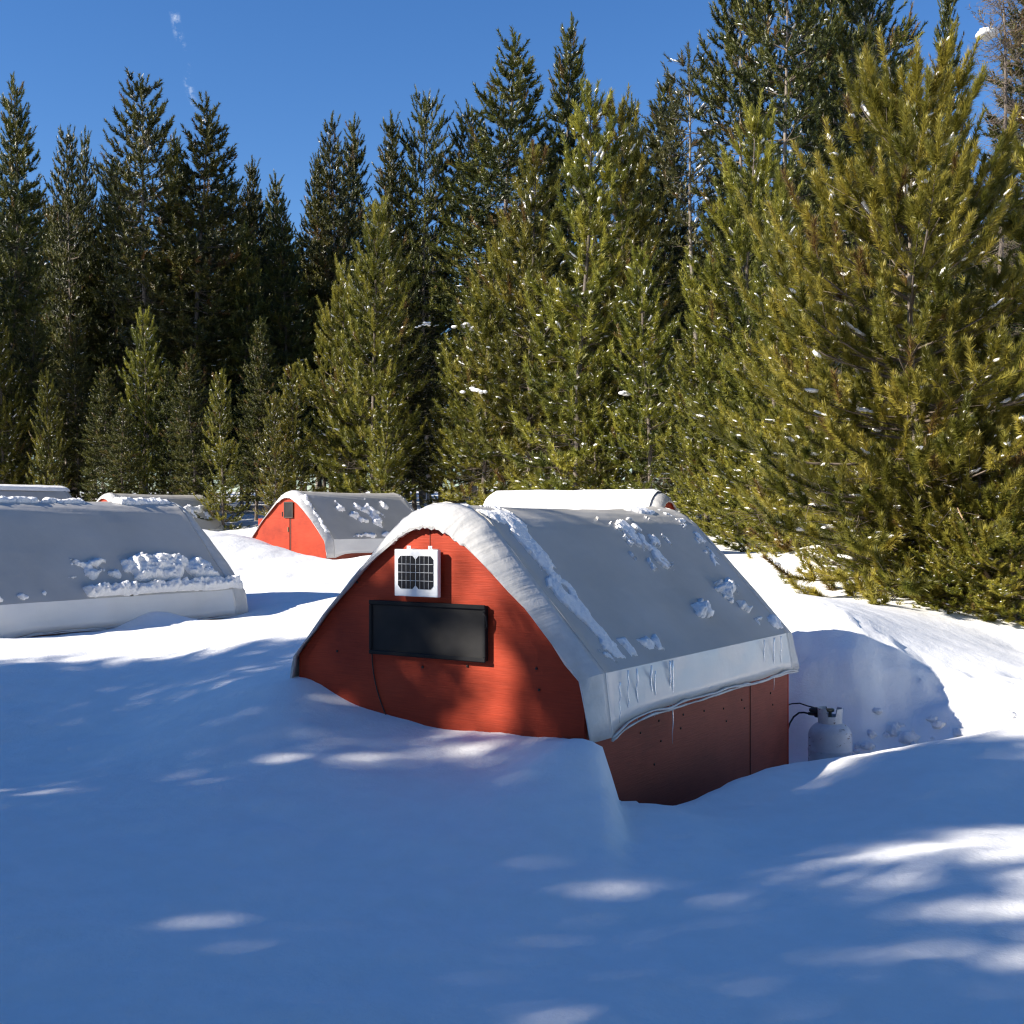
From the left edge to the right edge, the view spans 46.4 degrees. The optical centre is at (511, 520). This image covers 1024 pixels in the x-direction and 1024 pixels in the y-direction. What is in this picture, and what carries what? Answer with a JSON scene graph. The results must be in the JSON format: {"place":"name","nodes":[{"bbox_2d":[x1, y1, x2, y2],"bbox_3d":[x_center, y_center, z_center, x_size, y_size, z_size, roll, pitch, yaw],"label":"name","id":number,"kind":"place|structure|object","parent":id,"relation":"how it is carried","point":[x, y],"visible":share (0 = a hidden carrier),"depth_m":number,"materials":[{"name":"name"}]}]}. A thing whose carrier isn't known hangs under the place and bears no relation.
{"place":"outdoors","nodes":[
{"label":"outdoors","id":0,"kind":"place"},
{"bbox_2d":[0,490,1023,1023],"bbox_3d":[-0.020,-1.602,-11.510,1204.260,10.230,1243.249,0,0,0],"label":"snow ground","id":1,"kind":"structure","parent":0,"point":[224,820],"depth_m":5.96,"materials":[{"name":"snow"}]},
{"bbox_2d":[0,319,35,484],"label":"young pine","id":2,"kind":"object","parent":1,"relation":"on","point":[6,468],"visible":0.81,"depth_m":40.77,"materials":[{"name":"green plant"}]},
{"bbox_2d":[1,193,56,475],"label":"tall pine","id":3,"kind":"object","parent":1,"relation":"on","point":[33,212],"visible":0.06,"depth_m":59.79,"materials":[{"name":"green plant"}]},
{"bbox_2d":[0,71,61,477],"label":"tall pine","id":4,"kind":"object","parent":1,"relation":"on","point":[20,202],"visible":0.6,"depth_m":43.74,"materials":[{"name":"green plant"}]},
{"bbox_2d":[0,306,63,484],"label":"young pine","id":5,"kind":"object","parent":1,"relation":"on","point":[40,365],"visible":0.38,"depth_m":41.84,"materials":[{"name":"green plant"}]},
{"bbox_2d":[0,490,71,500],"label":"sleeping hut","id":6,"kind":"object","parent":1,"relation":"on","point":[41,495],"visible":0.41,"depth_m":35.83,"materials":[{"name":"red paint"}]},
{"bbox_2d":[0,484,69,490],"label":"roof snow","id":7,"kind":"structure","parent":6,"relation":"on","point":[31,487],"depth_m":35.90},
{"bbox_2d":[25,369,72,497],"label":"young pine","id":8,"kind":"object","parent":1,"relation":"on","point":[55,451],"visible":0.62,"depth_m":39.78,"materials":[{"name":"green plant"}]},
{"bbox_2d":[39,124,98,474],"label":"lodgepole pine","id":9,"kind":"object","parent":1,"relation":"on","point":[51,211],"visible":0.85,"depth_m":47.69,"materials":[{"name":"green plant"}]},
{"bbox_2d":[30,222,107,489],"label":"tall pine","id":10,"kind":"object","parent":1,"relation":"on","point":[58,320],"visible":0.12,"depth_m":48.60,"materials":[{"name":"green plant"}]},
{"bbox_2d":[33,181,114,495],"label":"tall pine","id":11,"kind":"object","parent":1,"relation":"on","point":[52,247],"visible":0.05,"depth_m":55.82,"materials":[{"name":"green plant"}]},
{"bbox_2d":[49,314,101,501],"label":"young pine","id":12,"kind":"object","parent":1,"relation":"on","point":[71,375],"visible":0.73,"depth_m":40.73,"materials":[{"name":"green plant"}]},
{"bbox_2d":[62,125,108,492],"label":"tall pine","id":13,"kind":"object","parent":1,"relation":"on","point":[85,167],"visible":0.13,"depth_m":49.64,"materials":[{"name":"green plant"}]},
{"bbox_2d":[73,364,128,501],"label":"young pine","id":14,"kind":"object","parent":1,"relation":"on","point":[100,410],"visible":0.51,"depth_m":38.42,"materials":[{"name":"green plant"}]},
{"bbox_2d":[79,158,152,491],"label":"tall pine","id":15,"kind":"object","parent":1,"relation":"on","point":[111,330],"visible":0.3,"depth_m":48.40,"materials":[{"name":"green plant"}]},
{"bbox_2d":[98,399,147,493],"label":"young pine","id":16,"kind":"object","parent":1,"relation":"on","point":[122,450],"visible":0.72,"depth_m":36.88,"materials":[{"name":"green plant"}]},
{"bbox_2d":[0,501,248,637],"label":"sleeping hut","id":17,"kind":"object","parent":1,"relation":"on","point":[42,544],"visible":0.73,"depth_m":12.75,"materials":[{"name":"red paint"}]},
{"bbox_2d":[0,496,84,503],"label":"roof snow","id":18,"kind":"structure","parent":17,"relation":"on","point":[17,499],"depth_m":12.95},
{"bbox_2d":[70,552,219,580],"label":"roof snow","id":19,"kind":"structure","parent":17,"relation":"on","point":[141,566],"depth_m":13.26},
{"bbox_2d":[82,575,242,597],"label":"roof snow","id":20,"kind":"structure","parent":17,"relation":"on","point":[128,588],"depth_m":13.12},
{"bbox_2d":[96,199,156,491],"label":"tall pine","id":21,"kind":"object","parent":1,"relation":"on","point":[147,252],"visible":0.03,"depth_m":56.87,"materials":[{"name":"green plant"}]},
{"bbox_2d":[85,67,197,491],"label":"lodgepole pine","id":22,"kind":"object","parent":1,"relation":"on","point":[143,142],"visible":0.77,"depth_m":45.22,"materials":[{"name":"green plant"}]},
{"bbox_2d":[109,306,178,494],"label":"young pine","id":23,"kind":"object","parent":1,"relation":"on","point":[146,352],"visible":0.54,"depth_m":39.25,"materials":[{"name":"green plant"}]},
{"bbox_2d":[96,493,227,530],"bbox_3d":[-10.546,0.463,35.329,2.512,2.527,3.576,0,0,37],"label":"sleeping hut","id":24,"kind":"object","parent":1,"relation":"on","point":[185,500],"visible":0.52,"depth_m":35.55,"materials":[{"name":"red paint"}]},
{"bbox_2d":[112,497,170,504],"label":"roof snow","id":25,"kind":"structure","parent":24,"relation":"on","point":[132,501],"depth_m":14.06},
{"bbox_2d":[145,361,190,494],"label":"young pine","id":26,"kind":"object","parent":1,"relation":"on","point":[166,487],"visible":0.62,"depth_m":38.90,"materials":[{"name":"green plant"}]},
{"bbox_2d":[138,128,210,493],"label":"tall pine","id":27,"kind":"object","parent":1,"relation":"on","point":[176,172],"visible":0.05,"depth_m":50.50,"materials":[{"name":"green plant"}]},
{"bbox_2d":[159,346,223,498],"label":"young pine","id":28,"kind":"object","parent":1,"relation":"on","point":[192,454],"visible":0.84,"depth_m":36.83,"materials":[{"name":"green plant"}]},
{"bbox_2d":[169,280,214,487],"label":"tall pine","id":29,"kind":"object","parent":1,"relation":"on","point":[190,296],"visible":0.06,"depth_m":46.67,"materials":[{"name":"green plant"}]},
{"bbox_2d":[129,90,269,493],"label":"tall pine","id":30,"kind":"object","parent":1,"relation":"on","point":[206,332],"visible":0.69,"depth_m":45.60,"materials":[{"name":"green plant"}]},
{"bbox_2d":[192,368,252,529],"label":"young pine","id":31,"kind":"object","parent":1,"relation":"on","point":[223,448],"visible":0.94,"depth_m":35.91,"materials":[{"name":"green plant"}]},
{"bbox_2d":[188,178,271,508],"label":"lodgepole pine","id":32,"kind":"object","parent":1,"relation":"on","point":[230,231],"visible":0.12,"depth_m":49.58,"materials":[{"name":"green plant"}]},
{"bbox_2d":[205,220,281,514],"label":"tall pine","id":33,"kind":"object","parent":1,"relation":"on","point":[253,305],"visible":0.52,"depth_m":45.79,"materials":[{"name":"green plant"}]},
{"bbox_2d":[228,154,278,510],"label":"tall pine","id":34,"kind":"object","parent":1,"relation":"on","point":[247,194],"visible":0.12,"depth_m":49.82,"materials":[{"name":"green plant"}]},
{"bbox_2d":[230,315,287,520],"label":"young pine","id":35,"kind":"object","parent":1,"relation":"on","point":[269,381],"visible":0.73,"depth_m":38.81,"materials":[{"name":"green plant"}]},
{"bbox_2d":[249,392,299,527],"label":"young pine","id":36,"kind":"object","parent":1,"relation":"on","point":[275,453],"visible":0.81,"depth_m":33.36,"materials":[{"name":"green plant"}]},
{"bbox_2d":[256,169,303,505],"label":"tall pine","id":37,"kind":"object","parent":1,"relation":"on","point":[277,188],"visible":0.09,"depth_m":52.99,"materials":[{"name":"green plant"}]},
{"bbox_2d":[249,196,323,487],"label":"tall pine","id":38,"kind":"object","parent":1,"relation":"on","point":[285,356],"visible":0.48,"depth_m":47.59,"materials":[{"name":"green plant"}]},
{"bbox_2d":[258,362,327,515],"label":"young pine","id":39,"kind":"object","parent":1,"relation":"on","point":[293,403],"visible":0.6,"depth_m":33.78,"materials":[{"name":"green plant"}]},
{"bbox_2d":[283,148,341,490],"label":"tall pine","id":40,"kind":"object","parent":1,"relation":"on","point":[311,230],"visible":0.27,"depth_m":49.79,"materials":[{"name":"green plant"}]},
{"bbox_2d":[296,111,368,489],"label":"tall pine","id":41,"kind":"object","parent":1,"relation":"on","point":[341,222],"visible":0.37,"depth_m":49.49,"materials":[{"name":"green plant"}]},
{"bbox_2d":[252,490,414,559],"bbox_3d":[-3.785,0.601,27.113,2.512,2.524,3.583,0,0,37],"label":"sleeping hut","id":42,"kind":"object","parent":1,"relation":"on","point":[290,521],"visible":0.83,"depth_m":25.84,"materials":[{"name":"red paint"}]},
{"bbox_2d":[258,519,289,549],"bbox_3d":[-5.189,0.784,25.995,1.005,1.655,0.032,0,0,37],"label":"door","id":43,"kind":"structure","parent":42,"relation":"in","point":[275,532],"depth_m":25.96,"materials":[{"name":"red paint"}]},
{"bbox_2d":[334,498,388,527],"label":"roof snow","id":44,"kind":"structure","parent":42,"relation":"on","point":[373,513],"depth_m":26.69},
{"bbox_2d":[307,287,368,487],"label":"tall pine","id":45,"kind":"object","parent":1,"relation":"on","point":[327,375],"visible":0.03,"depth_m":49.18,"materials":[{"name":"green plant"}]},
{"bbox_2d":[289,253,398,492],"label":"young pine","id":46,"kind":"object","parent":1,"relation":"on","point":[317,381],"visible":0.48,"depth_m":34.65,"materials":[{"name":"green plant"}]},
{"bbox_2d":[328,112,379,468],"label":"tall pine","id":47,"kind":"object","parent":1,"relation":"on","point":[354,157],"visible":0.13,"depth_m":51.81,"materials":[{"name":"green plant"}]},
{"bbox_2d":[306,194,429,500],"bbox_3d":[-4.109,-4.398,33.920,3.620,9.893,3.624,0,0,-15],"label":"young pine","id":48,"kind":"object","parent":1,"relation":"on","point":[367,278],"visible":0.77,"depth_m":33.74,"materials":[{"name":"green plant"}]},
{"bbox_2d":[359,387,415,509],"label":"young pine","id":49,"kind":"object","parent":1,"relation":"on","point":[385,415],"visible":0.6,"depth_m":32.87,"materials":[{"name":"green plant"}]},
{"bbox_2d":[352,110,431,495],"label":"tall pine","id":50,"kind":"object","parent":1,"relation":"on","point":[391,175],"visible":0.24,"depth_m":45.60,"materials":[{"name":"green plant"}]},
{"bbox_2d":[375,279,446,510],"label":"young pine","id":51,"kind":"object","parent":1,"relation":"on","point":[415,463],"visible":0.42,"depth_m":36.28,"materials":[{"name":"green plant"}]},
{"bbox_2d":[380,83,470,504],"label":"lodgepole pine","id":52,"kind":"object","parent":1,"relation":"on","point":[440,167],"visible":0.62,"depth_m":45.76,"materials":[{"name":"green plant"}]},
{"bbox_2d":[407,298,452,504],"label":"tall pine","id":53,"kind":"object","parent":1,"relation":"on","point":[431,360],"visible":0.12,"depth_m":51.06,"materials":[{"name":"green plant"}]},
{"bbox_2d":[406,227,457,504],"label":"tall pine","id":54,"kind":"object","parent":1,"relation":"on","point":[449,325],"visible":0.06,"depth_m":54.03,"materials":[{"name":"green plant"}]},
{"bbox_2d":[413,328,487,507],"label":"young pine","id":55,"kind":"object","parent":1,"relation":"on","point":[437,417],"visible":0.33,"depth_m":34.41,"materials":[{"name":"green plant"}]},
{"bbox_2d":[426,99,517,501],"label":"lodgepole pine","id":56,"kind":"object","parent":1,"relation":"on","point":[461,147],"visible":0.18,"depth_m":46.47,"materials":[{"name":"green plant"}]},
{"bbox_2d":[420,238,542,506],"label":"young pine","id":57,"kind":"object","parent":1,"relation":"on","point":[483,417],"visible":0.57,"depth_m":32.63,"materials":[{"name":"green plant"}]},
{"bbox_2d":[421,25,569,490],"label":"tall pine","id":58,"kind":"object","parent":1,"relation":"on","point":[466,240],"visible":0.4,"depth_m":41.71,"materials":[{"name":"green plant"}]},
{"bbox_2d":[479,370,540,495],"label":"young pine","id":59,"kind":"object","parent":1,"relation":"on","point":[499,423],"visible":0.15,"depth_m":32.69,"materials":[{"name":"green plant"}]},
{"bbox_2d":[464,138,595,498],"bbox_3d":[0.545,-5.077,32.007,3.988,10.713,3.924,1,0,24],"label":"young pine","id":60,"kind":"object","parent":1,"relation":"on","point":[529,397],"visible":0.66,"depth_m":31.75,"materials":[{"name":"green plant"}]},
{"bbox_2d":[290,502,799,805],"bbox_3d":[0.407,1.137,9.229,2.539,2.527,3.595,0,0,33],"label":"sleeping hut","id":61,"kind":"object","parent":1,"relation":"on","point":[451,616],"visible":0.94,"depth_m":7.97,"materials":[{"name":"red paint"}]},
{"bbox_2d":[369,600,487,662],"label":"window cover","id":62,"kind":"structure","parent":61,"relation":"in","point":[444,631],"depth_m":7.75,"materials":[{"name":"black plastic"}]},
{"bbox_2d":[463,504,625,661],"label":"roof snow","id":63,"kind":"structure","parent":61,"relation":"on","point":[571,601],"depth_m":7.80,"materials":[{"name":"snow"}]},
{"bbox_2d":[595,516,674,570],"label":"roof snow","id":64,"kind":"structure","parent":61,"relation":"on","point":[631,537],"depth_m":9.26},
{"bbox_2d":[691,598,714,617],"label":"roof snow","id":65,"kind":"structure","parent":61,"relation":"on","point":[701,607],"depth_m":9.02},
{"bbox_2d":[714,577,752,612],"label":"roof snow","id":66,"kind":"structure","parent":61,"relation":"on","point":[726,588],"depth_m":9.64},
{"bbox_2d":[533,11,615,476],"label":"tall pine","id":67,"kind":"object","parent":1,"relation":"on","point":[564,105],"visible":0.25,"depth_m":43.84,"materials":[{"name":"green plant"}]},
{"bbox_2d":[497,78,658,489],"bbox_3d":[1.701,-5.330,29.953,4.335,11.386,3.809,0,0,-26],"label":"young pine","id":68,"kind":"object","parent":1,"relation":"on","point":[565,300],"visible":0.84,"depth_m":29.54,"materials":[{"name":"green plant"}]},
{"bbox_2d":[557,348,631,489],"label":"young pine","id":69,"kind":"object","parent":1,"relation":"on","point":[591,472],"visible":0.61,"depth_m":29.34,"materials":[{"name":"green plant"}]},
{"bbox_2d":[548,84,695,492],"bbox_3d":[2.687,-5.499,32.124,4.242,12.223,4.238,0,0,-31],"label":"young pine","id":70,"kind":"object","parent":1,"relation":"on","point":[640,169],"visible":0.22,"depth_m":31.59,"materials":[{"name":"green plant"}]},
{"bbox_2d":[604,93,654,479],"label":"tall pine","id":71,"kind":"object","parent":1,"relation":"on","point":[630,123],"visible":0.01,"depth_m":42.05,"materials":[{"name":"green plant"}]},
{"bbox_2d":[592,238,695,513],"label":"young pine","id":72,"kind":"object","parent":1,"relation":"on","point":[633,446],"visible":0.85,"depth_m":28.27,"materials":[{"name":"green plant"}]},
{"bbox_2d":[614,122,673,479],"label":"tall pine","id":73,"kind":"object","parent":1,"relation":"on","point":[656,267],"visible":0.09,"depth_m":40.85,"materials":[{"name":"green plant"}]},
{"bbox_2d":[649,492,677,510],"bbox_3d":[1.204,0.759,21.819,3.576,2.527,2.512,0,0,28],"label":"sleeping hut","id":74,"kind":"object","parent":1,"relation":"on","point":[658,499],"visible":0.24,"depth_m":20.85,"materials":[{"name":"red paint"}]},
{"bbox_2d":[483,489,663,508],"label":"roof snow","id":75,"kind":"structure","parent":74,"relation":"on","point":[593,499],"depth_m":21.42,"materials":[{"name":"snow"}]},
{"bbox_2d":[641,361,701,516],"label":"young pine","id":76,"kind":"object","parent":1,"relation":"on","point":[669,411],"visible":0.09,"depth_m":29.83,"materials":[{"name":"green plant"}]},
{"bbox_2d":[631,67,713,498],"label":"tall pine","id":77,"kind":"object","parent":1,"relation":"on","point":[682,230],"visible":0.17,"depth_m":41.76,"materials":[{"name":"green plant"}]},
{"bbox_2d":[658,221,712,475],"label":"tall pine","id":78,"kind":"object","parent":1,"relation":"on","point":[683,306],"visible":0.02,"depth_m":51.34,"materials":[{"name":"green plant"}]},
{"bbox_2d":[637,42,738,499],"bbox_3d":[5.898,-8.234,39.811,3.184,15.724,3.622,0,0,-21],"label":"open pine","id":79,"kind":"object","parent":1,"relation":"on","point":[689,93],"visible":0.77,"depth_m":39.69,"materials":[{"name":"green plant"}]},
{"bbox_2d":[654,268,740,534],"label":"young pine","id":80,"kind":"object","parent":1,"relation":"on","point":[677,400],"visible":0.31,"depth_m":25.49,"materials":[{"name":"green plant"}]},
{"bbox_2d":[693,161,764,446],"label":"lodgepole pine","id":81,"kind":"object","parent":1,"relation":"on","point":[707,245],"visible":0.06,"depth_m":39.88,"materials":[{"name":"green plant"}]},
{"bbox_2d":[671,393,788,549],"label":"young pine","id":82,"kind":"object","parent":1,"relation":"on","point":[714,484],"visible":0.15,"depth_m":23.46,"materials":[{"name":"green plant"}]},
{"bbox_2d":[673,87,804,534],"bbox_3d":[4.773,-4.239,25.008,3.611,9.479,3.558,0,0,-16],"label":"young pine","id":83,"kind":"object","parent":1,"relation":"on","point":[735,309],"visible":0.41,"depth_m":24.76,"materials":[{"name":"green plant"}]},
{"bbox_2d":[686,0,793,364],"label":"lodgepole pine","id":84,"kind":"object","parent":1,"relation":"on","point":[719,69],"visible":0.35,"depth_m":32.82,"materials":[{"name":"green plant"}]},
{"bbox_2d":[700,166,833,551],"bbox_3d":[4.983,-2.912,22.578,2.814,7.514,2.749,0,0,-21],"label":"young pine","id":85,"kind":"object","parent":1,"relation":"on","point":[762,282],"visible":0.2,"depth_m":22.43,"materials":[{"name":"green plant"}]},
{"bbox_2d":[718,0,848,428],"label":"lodgepole pine","id":86,"kind":"object","parent":1,"relation":"on","point":[785,34],"visible":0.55,"depth_m":29.66,"materials":[{"name":"green plant"}]},
{"bbox_2d":[720,407,849,553],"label":"young pine","id":87,"kind":"object","parent":1,"relation":"on","point":[759,529],"visible":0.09,"depth_m":20.58,"materials":[{"name":"green plant"}]},
{"bbox_2d":[687,255,946,559],"bbox_3d":[4.884,-1.642,19.468,4.341,5.353,4.017,0,0,-11],"label":"young pine","id":88,"kind":"object","parent":1,"relation":"on","point":[784,418],"visible":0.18,"depth_m":19.14,"materials":[{"name":"green plant"}]},
{"bbox_2d":[789,703,852,760],"bbox_3d":[2.603,1.940,10.238,0.608,0.721,0.372,0,0,16],"label":"gas bottle","id":89,"kind":"object","parent":1,"relation":"on","point":[829,734],"visible":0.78,"depth_m":10.10,"materials":[{"name":"white paint"}]},
{"bbox_2d":[782,470,866,567],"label":"young pine","id":90,"kind":"object","parent":1,"relation":"on","point":[817,551],"visible":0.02,"depth_m":18.13,"materials":[{"name":"green plant"}]},
{"bbox_2d":[764,0,901,386],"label":"lodgepole pine","id":91,"kind":"object","parent":1,"relation":"on","point":[827,61],"visible":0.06,"depth_m":33.31,"materials":[{"name":"green plant"}]},
{"bbox_2d":[795,433,909,582],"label":"young pine","id":92,"kind":"object","parent":1,"relation":"on","point":[822,547],"visible":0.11,"depth_m":17.29,"materials":[{"name":"green plant"}]},
{"bbox_2d":[688,20,1023,614],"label":"lodgepole pine","id":93,"kind":"object","parent":1,"relation":"on","point":[927,199],"visible":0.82,"depth_m":15.44,"materials":[{"name":"green plant"}]},
{"bbox_2d":[795,0,927,442],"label":"lodgepole pine","id":94,"kind":"object","parent":1,"relation":"on","point":[885,16],"visible":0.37,"depth_m":30.64,"materials":[{"name":"green plant"}]},
{"bbox_2d":[826,481,933,597],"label":"young pine","id":95,"kind":"object","parent":1,"relation":"on","point":[867,561],"visible":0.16,"depth_m":15.74,"materials":[{"name":"green plant"}]},
{"bbox_2d":[861,87,940,476],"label":"tall pine","id":96,"kind":"object","parent":1,"relation":"on","point":[904,301],"visible":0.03,"depth_m":35.34,"materials":[{"name":"green plant"}]},
{"bbox_2d":[845,391,1023,621],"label":"young pine","id":97,"kind":"object","parent":1,"relation":"on","point":[972,494],"visible":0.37,"depth_m":14.95,"materials":[{"name":"green plant"}]},
{"bbox_2d":[875,502,1008,613],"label":"young pine","id":98,"kind":"object","parent":1,"relation":"on","point":[950,578],"visible":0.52,"depth_m":14.86,"materials":[{"name":"green plant"}]},
{"bbox_2d":[914,0,976,425],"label":"tall pine","id":99,"kind":"object","parent":1,"relation":"on","point":[945,18],"visible":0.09,"depth_m":28.01,"materials":[{"name":"green plant"}]},
{"bbox_2d":[890,109,1023,573],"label":"lodgepole pine","id":100,"kind":"object","parent":1,"relation":"on","point":[1012,319],"visible":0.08,"depth_m":16.94,"materials":[{"name":"green plant"}]},
{"bbox_2d":[926,465,1023,625],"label":"young pine","id":101,"kind":"object","parent":1,"relation":"on","point":[1009,550],"visible":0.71,"depth_m":14.42,"materials":[{"name":"green plant"}]},
{"bbox_2d":[957,0,1023,410],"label":"dying spruce","id":102,"kind":"object","parent":1,"relation":"on","point":[1004,96],"visible":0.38,"depth_m":21.80,"materials":[{"name":"grey plant"}]},
{"bbox_2d":[964,0,1023,418],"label":"tall pine","id":103,"kind":"object","parent":1,"relation":"on","point":[1020,72],"visible":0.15,"depth_m":26.03,"materials":[{"name":"green plant"}]},
{"bbox_2d":[0,0,1023,491],"label":"sky","id":104,"kind":"structure","parent":0,"point":[275,69],"materials":[{"name":"blue"}]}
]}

